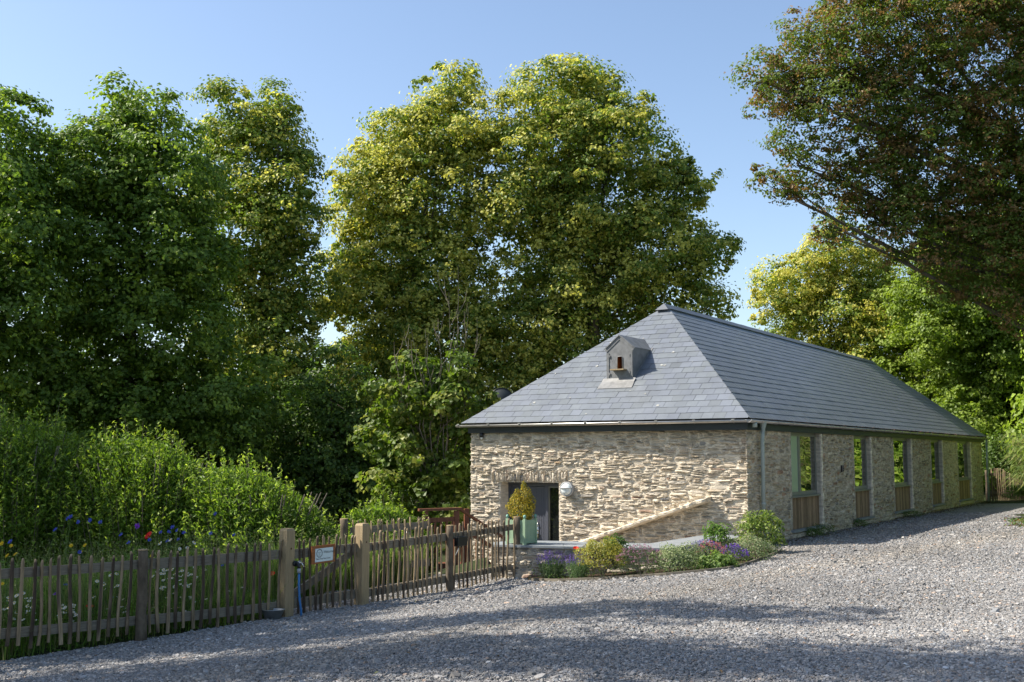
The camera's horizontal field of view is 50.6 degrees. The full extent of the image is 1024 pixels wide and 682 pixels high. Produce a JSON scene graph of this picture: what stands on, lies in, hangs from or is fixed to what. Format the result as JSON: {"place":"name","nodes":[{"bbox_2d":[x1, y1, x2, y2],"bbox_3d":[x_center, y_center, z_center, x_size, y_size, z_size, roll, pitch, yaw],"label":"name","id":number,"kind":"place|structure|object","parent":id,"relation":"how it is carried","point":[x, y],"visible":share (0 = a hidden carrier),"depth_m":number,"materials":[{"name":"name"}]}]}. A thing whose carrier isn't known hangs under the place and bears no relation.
{"place":"outdoors","nodes":[
{"label":"outdoors","id":0,"kind":"place"},
{"bbox_2d":[0,481,1023,660],"bbox_3d":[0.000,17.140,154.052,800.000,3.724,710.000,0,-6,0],"label":"ground","id":1,"kind":"structure","parent":0,"point":[46,652],"depth_m":19.89,"materials":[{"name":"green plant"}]},
{"bbox_2d":[25,527,56,625],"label":"cornflower","id":2,"kind":"object","parent":1,"relation":"on","point":[44,565],"visible":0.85,"depth_m":12.58,"materials":[{"name":"green plant"}]},
{"bbox_2d":[0,84,124,490],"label":"maple tree","id":3,"kind":"object","parent":1,"relation":"on","point":[16,228],"visible":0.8,"depth_m":32.39,"materials":[{"name":"green plant"}]},
{"bbox_2d":[58,516,68,634],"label":"cornflower","id":4,"kind":"object","parent":1,"relation":"on","point":[65,552],"visible":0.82,"depth_m":12.91,"materials":[{"name":"green plant"}]},
{"bbox_2d":[56,515,71,638],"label":"cornflower","id":5,"kind":"object","parent":1,"relation":"on","point":[70,517],"visible":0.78,"depth_m":13.21,"materials":[{"name":"green plant"}]},
{"bbox_2d":[0,394,128,579],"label":"willow bush","id":6,"kind":"object","parent":1,"relation":"on","point":[28,469],"visible":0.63,"depth_m":20.09,"materials":[{"name":"green plant"}]},
{"bbox_2d":[72,520,79,608],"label":"cornflower","id":7,"kind":"object","parent":1,"relation":"on","point":[77,522],"visible":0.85,"depth_m":13.15,"materials":[{"name":"green plant"}]},
{"bbox_2d":[93,520,102,608],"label":"cornflower","id":8,"kind":"object","parent":1,"relation":"on","point":[100,521],"visible":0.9,"depth_m":13.57,"materials":[{"name":"green plant"}]},
{"bbox_2d":[115,572,121,603],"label":"oxeye daisy","id":9,"kind":"object","parent":1,"relation":"on","point":[116,587],"visible":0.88,"depth_m":13.14,"materials":[{"name":"green plant"}]},
{"bbox_2d":[121,523,139,612],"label":"knapweed","id":10,"kind":"object","parent":1,"relation":"on","point":[135,525],"visible":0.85,"depth_m":13.46,"materials":[{"name":"green plant"}]},
{"bbox_2d":[30,418,250,577],"bbox_3d":[-7.057,3.288,20.772,4.154,3.614,3.092,0,-6,0],"label":"willow bush","id":11,"kind":"object","parent":1,"relation":"on","point":[131,477],"visible":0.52,"depth_m":19.98,"materials":[{"name":"green plant"}]},
{"bbox_2d":[65,383,215,473],"bbox_3d":[-12.175,4.608,37.056,5.589,6.399,5.289,0,-6,0],"label":"hazel bush","id":12,"kind":"object","parent":1,"relation":"on","point":[161,448],"depth_m":36.03,"materials":[{"name":"green plant"}]},
{"bbox_2d":[0,539,281,648],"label":"picket fence","id":13,"kind":"object","parent":1,"relation":"on","point":[141,620],"visible":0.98,"depth_m":12.86,"materials":[{"name":"brown wood"}]},
{"bbox_2d":[145,532,151,554],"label":"poppy","id":14,"kind":"object","parent":1,"relation":"on","point":[148,534],"visible":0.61,"depth_m":14.49,"materials":[{"name":"red plant"}]},
{"bbox_2d":[2,67,306,477],"bbox_3d":[-11.979,-1.282,35.165,10.684,15.079,6.453,0,-6,0],"label":"maple tree","id":15,"kind":"object","parent":1,"relation":"on","point":[127,186],"visible":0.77,"depth_m":34.04,"materials":[{"name":"green plant"}]},
{"bbox_2d":[159,525,174,592],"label":"cornflower","id":16,"kind":"object","parent":1,"relation":"on","point":[167,551],"visible":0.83,"depth_m":14.13,"materials":[{"name":"green plant"}]},
{"bbox_2d":[0,515,424,658],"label":"meadow herbs","id":17,"kind":"object","parent":1,"relation":"on","point":[86,613],"visible":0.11,"depth_m":14.17,"materials":[{"name":"green plant"}]},
{"bbox_2d":[0,522,434,659],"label":"meadow grass","id":18,"kind":"structure","parent":1,"relation":"on","point":[9,649],"depth_m":14.21,"materials":[{"name":"green plant"}]},
{"bbox_2d":[138,368,312,497],"bbox_3d":[-9.989,4.063,37.060,5.929,6.386,5.459,-3,-7,25],"label":"hazel bush","id":19,"kind":"object","parent":1,"relation":"on","point":[273,472],"visible":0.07,"depth_m":36.30,"materials":[{"name":"green plant"}]},
{"bbox_2d":[162,444,350,557],"bbox_3d":[-4.756,3.515,20.535,3.898,3.126,2.854,0,-6,0],"label":"willow bush","id":20,"kind":"object","parent":1,"relation":"on","point":[249,501],"visible":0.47,"depth_m":19.94,"materials":[{"name":"green plant"}]},
{"bbox_2d":[175,73,350,488],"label":"lime tree","id":21,"kind":"object","parent":1,"relation":"on","point":[258,202],"visible":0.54,"depth_m":40.92,"materials":[{"name":"green plant"}]},
{"bbox_2d":[279,528,294,616],"bbox_3d":[-3.078,3.232,14.771,0.152,1.335,0.150,-4,-7,36],"label":"gate post","id":22,"kind":"object","parent":1,"relation":"on","point":[287,536],"visible":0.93,"depth_m":14.73,"materials":[{"name":"brown wood"}]},
{"bbox_2d":[292,560,303,616],"bbox_3d":[-2.918,3.411,14.763,0.154,0.820,0.148,0,-6,0],"label":"garden tap","id":23,"kind":"object","parent":22,"relation":"attached to","point":[297,564],"visible":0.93,"depth_m":14.72,"materials":[{"name":"blue metal"}]},
{"bbox_2d":[237,353,396,527],"bbox_3d":[-7.257,3.802,38.189,6.701,6.728,6.189,0,-6,0],"label":"hazel bush","id":24,"kind":"object","parent":1,"relation":"on","point":[300,470],"visible":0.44,"depth_m":36.84,"materials":[{"name":"green plant"}]},
{"bbox_2d":[274,339,394,525],"bbox_3d":[-6.049,3.244,37.944,4.043,6.608,5.169,0,-6,0],"label":"hazel bush","id":25,"kind":"object","parent":1,"relation":"on","point":[320,381],"visible":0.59,"depth_m":37.15,"materials":[{"name":"green plant"}]},
{"bbox_2d":[291,393,434,522],"bbox_3d":[-5.198,5.028,38.622,5.566,6.360,4.698,0,-6,0],"label":"hazel bush","id":26,"kind":"object","parent":1,"relation":"on","point":[361,496],"visible":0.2,"depth_m":37.20,"materials":[{"name":"green plant"}]},
{"bbox_2d":[340,517,429,581],"bbox_3d":[-2.190,3.696,18.742,1.610,1.270,0.161,2,-6,-18],"label":"picket fence","id":27,"kind":"object","parent":1,"relation":"on","point":[410,526],"visible":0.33,"depth_m":18.86,"materials":[{"name":"brown wood"}]},
{"bbox_2d":[330,485,443,572],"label":"willow bush","id":28,"kind":"object","parent":1,"relation":"on","point":[387,513],"visible":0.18,"depth_m":21.85,"materials":[{"name":"green plant"}]},
{"bbox_2d":[307,58,530,516],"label":"lime tree","id":29,"kind":"object","parent":1,"relation":"on","point":[404,222],"visible":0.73,"depth_m":43.79,"materials":[{"name":"green plant"}]},
{"bbox_2d":[344,340,500,534],"bbox_3d":[-2.354,2.790,28.778,4.238,5.661,3.258,0,-6,0],"label":"sycamore sapling","id":30,"kind":"object","parent":1,"relation":"on","point":[438,484],"visible":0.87,"depth_m":28.30,"materials":[{"name":"green plant"}]},
{"bbox_2d":[394,274,480,473],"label":"dead shoots","id":31,"kind":"object","parent":30,"relation":"attached to","point":[425,442],"visible":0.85,"depth_m":28.65,"materials":[{"name":"brown plant"}]},
{"bbox_2d":[369,516,520,601],"bbox_3d":[-0.980,3.566,17.634,0.152,1.234,3.819,-4,-7,35],"label":"picket fence","id":32,"kind":"object","parent":1,"relation":"on","point":[450,577],"visible":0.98,"depth_m":17.46,"materials":[{"name":"brown wood"}]},
{"bbox_2d":[454,536,466,554],"bbox_3d":[-0.838,3.354,17.752,0.085,0.304,0.260,-4,-7,36],"label":"socket box","id":33,"kind":"object","parent":32,"relation":"attached to","point":[461,541],"visible":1,"depth_m":17.70,"materials":[{"name":"grey plastic"}]},
{"bbox_2d":[9,368,1009,495],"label":"woodland","id":34,"kind":"object","parent":1,"relation":"on","point":[469,481],"depth_m":66.20,"materials":[{"name":"green plant"}]},
{"bbox_2d":[4,503,1023,681],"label":"gravel drive","id":35,"kind":"structure","parent":1,"relation":"on","point":[1000,507],"depth_m":15.60,"materials":[{"name":"grey gravel"}]},
{"bbox_2d":[262,608,284,618],"bbox_3d":[-3.200,3.648,14.478,0.330,0.124,0.236,0,-6,0],"label":"metal bowl","id":36,"kind":"object","parent":35,"relation":"on","point":[275,613],"visible":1,"depth_m":14.40,"materials":[{"name":"grey metal"}]},
{"bbox_2d":[354,523,369,604],"bbox_3d":[-2.212,3.372,15.957,0.157,1.355,0.155,-4,-7,36],"label":"gate post","id":37,"kind":"object","parent":35,"relation":"on","point":[362,532],"visible":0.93,"depth_m":15.91,"materials":[{"name":"brown wood"}]},
{"bbox_2d":[294,534,357,613],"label":"garden gate","id":38,"kind":"structure","parent":37,"relation":"attached to","point":[348,551],"depth_m":15.42,"materials":[{"name":"brown wood"}]},
{"bbox_2d":[311,544,334,564],"bbox_3d":[-2.665,3.009,15.301,0.029,0.259,0.450,-4,-7,36],"label":"gate sign","id":39,"kind":"object","parent":38,"relation":"attached to","point":[322,554],"visible":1,"depth_m":15.28,"materials":[{"name":"white wood"}]},
{"bbox_2d":[0,510,1023,681],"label":"gravel chips","id":40,"kind":"object","parent":35,"relation":"on","point":[481,624],"visible":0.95,"depth_m":11.23,"materials":[{"name":"grey gravel"}]},
{"bbox_2d":[1,501,1023,680],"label":"leaf litter","id":41,"kind":"object","parent":35,"relation":"on","point":[796,539],"visible":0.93,"depth_m":23.76,"materials":[{"name":"brown plant"}]},
{"bbox_2d":[523,548,776,580],"bbox_3d":[2.480,3.944,19.093,6.160,0.498,4.400,0,-6,0],"label":"flower bed","id":42,"kind":"object","parent":35,"relation":"on","point":[631,572],"visible":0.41,"depth_m":18.36,"materials":[{"name":"soil"}]},
{"bbox_2d":[536,549,566,578],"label":"lavender","id":43,"kind":"object","parent":42,"relation":"on","point":[548,566],"visible":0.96,"depth_m":18.61,"materials":[{"name":"green plant"}]},
{"bbox_2d":[564,552,591,577],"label":"lavender","id":44,"kind":"object","parent":42,"relation":"on","point":[575,570],"visible":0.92,"depth_m":18.21,"materials":[{"name":"green plant"}]},
{"bbox_2d":[582,541,600,558],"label":"bronze iris","id":45,"kind":"object","parent":42,"relation":"on","point":[590,549],"visible":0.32,"depth_m":18.21,"materials":[{"name":"plant"}]},
{"bbox_2d":[573,535,628,576],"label":"golden shrub","id":46,"kind":"object","parent":42,"relation":"on","point":[604,552],"visible":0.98,"depth_m":17.92,"materials":[{"name":"yellow plant"}]},
{"bbox_2d":[599,532,631,567],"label":"leafy perennial","id":47,"kind":"object","parent":42,"relation":"on","point":[623,543],"visible":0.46,"depth_m":18.26,"materials":[{"name":"green plant"}]},
{"bbox_2d":[614,542,672,573],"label":"heather shrub","id":48,"kind":"object","parent":42,"relation":"on","point":[635,555],"visible":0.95,"depth_m":17.66,"materials":[{"name":"green plant"}]},
{"bbox_2d":[526,539,777,578],"bbox_3d":[3.060,3.828,18.762,5.110,0.582,3.140,3,-7,-26],"label":"bed ground cover","id":49,"kind":"object","parent":42,"relation":"on","point":[656,564],"visible":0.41,"depth_m":18.20,"materials":[{"name":"green plant"}]},
{"bbox_2d":[647,540,708,571],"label":"variegated shrub","id":50,"kind":"object","parent":42,"relation":"on","point":[686,554],"visible":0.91,"depth_m":17.59,"materials":[{"name":"green plant"}]},
{"bbox_2d":[687,538,720,555],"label":"salvia plant","id":51,"kind":"object","parent":42,"relation":"on","point":[699,541],"visible":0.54,"depth_m":18.09,"materials":[{"name":"purple plant"}]},
{"bbox_2d":[695,540,726,560],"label":"pink flower plant","id":52,"kind":"object","parent":42,"relation":"on","point":[710,545],"visible":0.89,"depth_m":17.77,"materials":[{"name":"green plant"}]},
{"bbox_2d":[693,549,739,569],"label":"geranium plant","id":53,"kind":"object","parent":42,"relation":"on","point":[720,557],"visible":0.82,"depth_m":17.40,"materials":[{"name":"green plant"}]},
{"bbox_2d":[701,520,732,547],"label":"peony plant","id":54,"kind":"object","parent":42,"relation":"on","point":[713,530],"visible":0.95,"depth_m":18.69,"materials":[{"name":"green plant"}]},
{"bbox_2d":[720,543,748,560],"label":"campanula plant","id":55,"kind":"object","parent":42,"relation":"on","point":[731,550],"visible":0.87,"depth_m":17.73,"materials":[{"name":"purple plant"}]},
{"bbox_2d":[727,532,776,560],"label":"variegated shrub","id":56,"kind":"object","parent":42,"relation":"on","point":[746,542],"visible":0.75,"depth_m":18.48,"materials":[{"name":"green plant"}]},
{"bbox_2d":[763,544,782,551],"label":"daisy clump","id":57,"kind":"object","parent":42,"relation":"on","point":[777,548],"visible":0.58,"depth_m":19.87,"materials":[{"name":"white plant"}]},
{"bbox_2d":[530,550,781,581],"bbox_3d":[2.900,3.904,18.128,4.780,0.523,2.186,2,-6,-15],"label":"bed edging","id":58,"kind":"object","parent":35,"relation":"on","point":[638,575],"visible":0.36,"depth_m":17.70,"materials":[{"name":"brown wood"}]},
{"bbox_2d":[812,522,836,534],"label":"fern tuft","id":59,"kind":"object","parent":35,"relation":"on","point":[827,529],"visible":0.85,"depth_m":24.50,"materials":[{"name":"green plant"}]},
{"bbox_2d":[852,518,869,526],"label":"fern tuft","id":60,"kind":"object","parent":35,"relation":"on","point":[857,523],"visible":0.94,"depth_m":27.20,"materials":[{"name":"green plant"}]},
{"bbox_2d":[901,510,923,516],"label":"fern tuft","id":61,"kind":"object","parent":35,"relation":"on","point":[915,513],"visible":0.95,"depth_m":31.41,"materials":[{"name":"green plant"}]},
{"bbox_2d":[442,52,747,417],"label":"lime tree","id":62,"kind":"object","parent":1,"relation":"on","point":[551,196],"visible":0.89,"depth_m":43.55,"materials":[{"name":"green plant"}]},
{"bbox_2d":[455,303,989,564],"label":"stone barn","id":63,"kind":"structure","parent":1,"relation":"on","point":[665,422],"depth_m":24.25,"materials":[{"name":"beige stone"}]},
{"bbox_2d":[490,388,511,400],"bbox_3d":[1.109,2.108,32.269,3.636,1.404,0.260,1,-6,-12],"label":"satellite dish","id":64,"kind":"object","parent":63,"relation":"attached to","point":[503,393],"visible":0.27,"depth_m":31.99,"materials":[{"name":"grey metal"}]},
{"bbox_2d":[511,486,544,540],"bbox_3d":[0.357,4.290,24.246,0.920,2.050,0.127,-4,-7,33],"label":"door","id":65,"kind":"structure","parent":63,"relation":"in","point":[538,493],"depth_m":24.16,"materials":[{"name":"grey wood"}]},
{"bbox_2d":[560,482,574,496],"bbox_3d":[1.177,3.199,23.384,0.317,0.316,0.225,-4,-7,31],"label":"wall lamp","id":66,"kind":"object","parent":63,"relation":"attached to","point":[567,489],"visible":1,"depth_m":23.33,"materials":[{"name":"grey plastic"}]},
{"bbox_2d":[791,432,820,497],"bbox_3d":[6.553,2.779,24.388,0.150,1.435,2.104,-4,-7,33],"label":"window","id":67,"kind":"structure","parent":63,"relation":"in","point":[803,445],"depth_m":24.50,"materials":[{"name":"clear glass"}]},
{"bbox_2d":[853,435,870,491],"bbox_3d":[9.080,3.189,28.294,0.150,1.435,1.564,-4,-7,33],"label":"window","id":68,"kind":"structure","parent":63,"relation":"in","point":[860,457],"depth_m":28.45,"materials":[{"name":"clear glass"}]},
{"bbox_2d":[893,438,911,487],"bbox_3d":[11.446,3.573,31.954,0.150,1.435,2.114,-4,-7,33],"label":"window","id":69,"kind":"structure","parent":63,"relation":"in","point":[899,444],"depth_m":32.12,"materials":[{"name":"clear glass"}]},
{"bbox_2d":[931,440,942,483],"bbox_3d":[14.002,3.988,35.906,0.150,1.435,1.664,-4,-7,33],"label":"window","id":70,"kind":"structure","parent":63,"relation":"in","point":[934,443],"depth_m":36.13,"materials":[{"name":"clear glass"}]},
{"bbox_2d":[957,441,970,480],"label":"window","id":71,"kind":"structure","parent":63,"relation":"in","point":[961,445],"depth_m":40.09,"materials":[{"name":"clear glass"}]},
{"bbox_2d":[731,510,787,553],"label":"euonymus shrub","id":72,"kind":"object","parent":1,"relation":"on","point":[749,527],"visible":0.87,"depth_m":19.60,"materials":[{"name":"green plant"}]},
{"bbox_2d":[803,526,822,536],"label":"fern tuft","id":73,"kind":"object","parent":1,"relation":"on","point":[809,531],"visible":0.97,"depth_m":23.83,"materials":[{"name":"green plant"}]},
{"bbox_2d":[743,215,921,376],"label":"lime tree","id":74,"kind":"object","parent":1,"relation":"on","point":[815,297],"visible":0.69,"depth_m":55.33,"materials":[{"name":"green plant"}]},
{"bbox_2d":[719,0,1023,341],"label":"copper beech","id":75,"kind":"object","parent":1,"relation":"on","point":[980,130],"visible":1,"depth_m":32.22,"materials":[{"name":"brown plant"}]},
{"bbox_2d":[844,265,994,410],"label":"sycamore tree","id":76,"kind":"object","parent":1,"relation":"on","point":[912,378],"visible":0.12,"depth_m":53.59,"materials":[{"name":"green plant"}]},
{"bbox_2d":[879,207,1023,496],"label":"sycamore tree","id":77,"kind":"object","parent":1,"relation":"on","point":[978,402],"visible":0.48,"depth_m":49.09,"materials":[{"name":"green plant"}]},
{"bbox_2d":[981,428,1023,490],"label":"laurel bush","id":78,"kind":"object","parent":1,"relation":"on","point":[993,455],"visible":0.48,"depth_m":46.32,"materials":[{"name":"green plant"}]},
{"bbox_2d":[985,468,1023,500],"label":"picket fence","id":79,"kind":"object","parent":1,"relation":"on","point":[997,492],"visible":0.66,"depth_m":44.38,"materials":[{"name":"brown wood"}]},
{"bbox_2d":[994,432,1023,491],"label":"bush","id":80,"kind":"object","parent":1,"relation":"on","point":[1015,449],"visible":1,"depth_m":31.18,"materials":[{"name":"green plant"}]},
{"bbox_2d":[999,483,1023,498],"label":"nettle patch","id":81,"kind":"object","parent":1,"relation":"on","point":[1020,492],"visible":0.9,"depth_m":43.09,"materials":[{"name":"green plant"}]},
{"bbox_2d":[1000,320,1023,478],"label":"sycamore tree","id":82,"kind":"object","parent":1,"relation":"on","point":[1018,404],"visible":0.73,"depth_m":43.38,"materials":[{"name":"green plant"}]},
{"bbox_2d":[1004,517,1023,526],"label":"bramble patch","id":83,"kind":"object","parent":1,"relation":"on","point":[1018,520],"visible":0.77,"depth_m":25.74,"materials":[{"name":"green plant"}]},
{"bbox_2d":[0,0,1023,402],"label":"sky","id":84,"kind":"structure","parent":0,"point":[348,57],"materials":[{"name":"blue"}]},
{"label":"terrace","id":85,"kind":"structure","parent":0,"visible":0},
{"bbox_2d":[418,507,505,573],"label":"timber steps","id":86,"kind":"structure","parent":85,"relation":"on","point":[454,520],"depth_m":22.43,"materials":[{"name":"brown wood"}]},
{"bbox_2d":[489,535,738,578],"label":"wall","id":87,"kind":"structure","parent":85,"relation":"on","point":[527,555],"depth_m":18.92,"materials":[{"name":"stone"}]},
{"bbox_2d":[506,514,536,544],"bbox_3d":[0.169,3.356,19.339,0.416,0.520,0.416,-4,-7,33],"label":"planter box","id":88,"kind":"object","parent":87,"relation":"on","point":[528,531],"visible":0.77,"depth_m":19.21,"materials":[{"name":"green paint"}]},
{"bbox_2d":[505,480,535,519],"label":"box shrub","id":89,"kind":"object","parent":88,"relation":"on","point":[524,503],"visible":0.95,"depth_m":19.34,"materials":[{"name":"yellow plant"}]}
]}

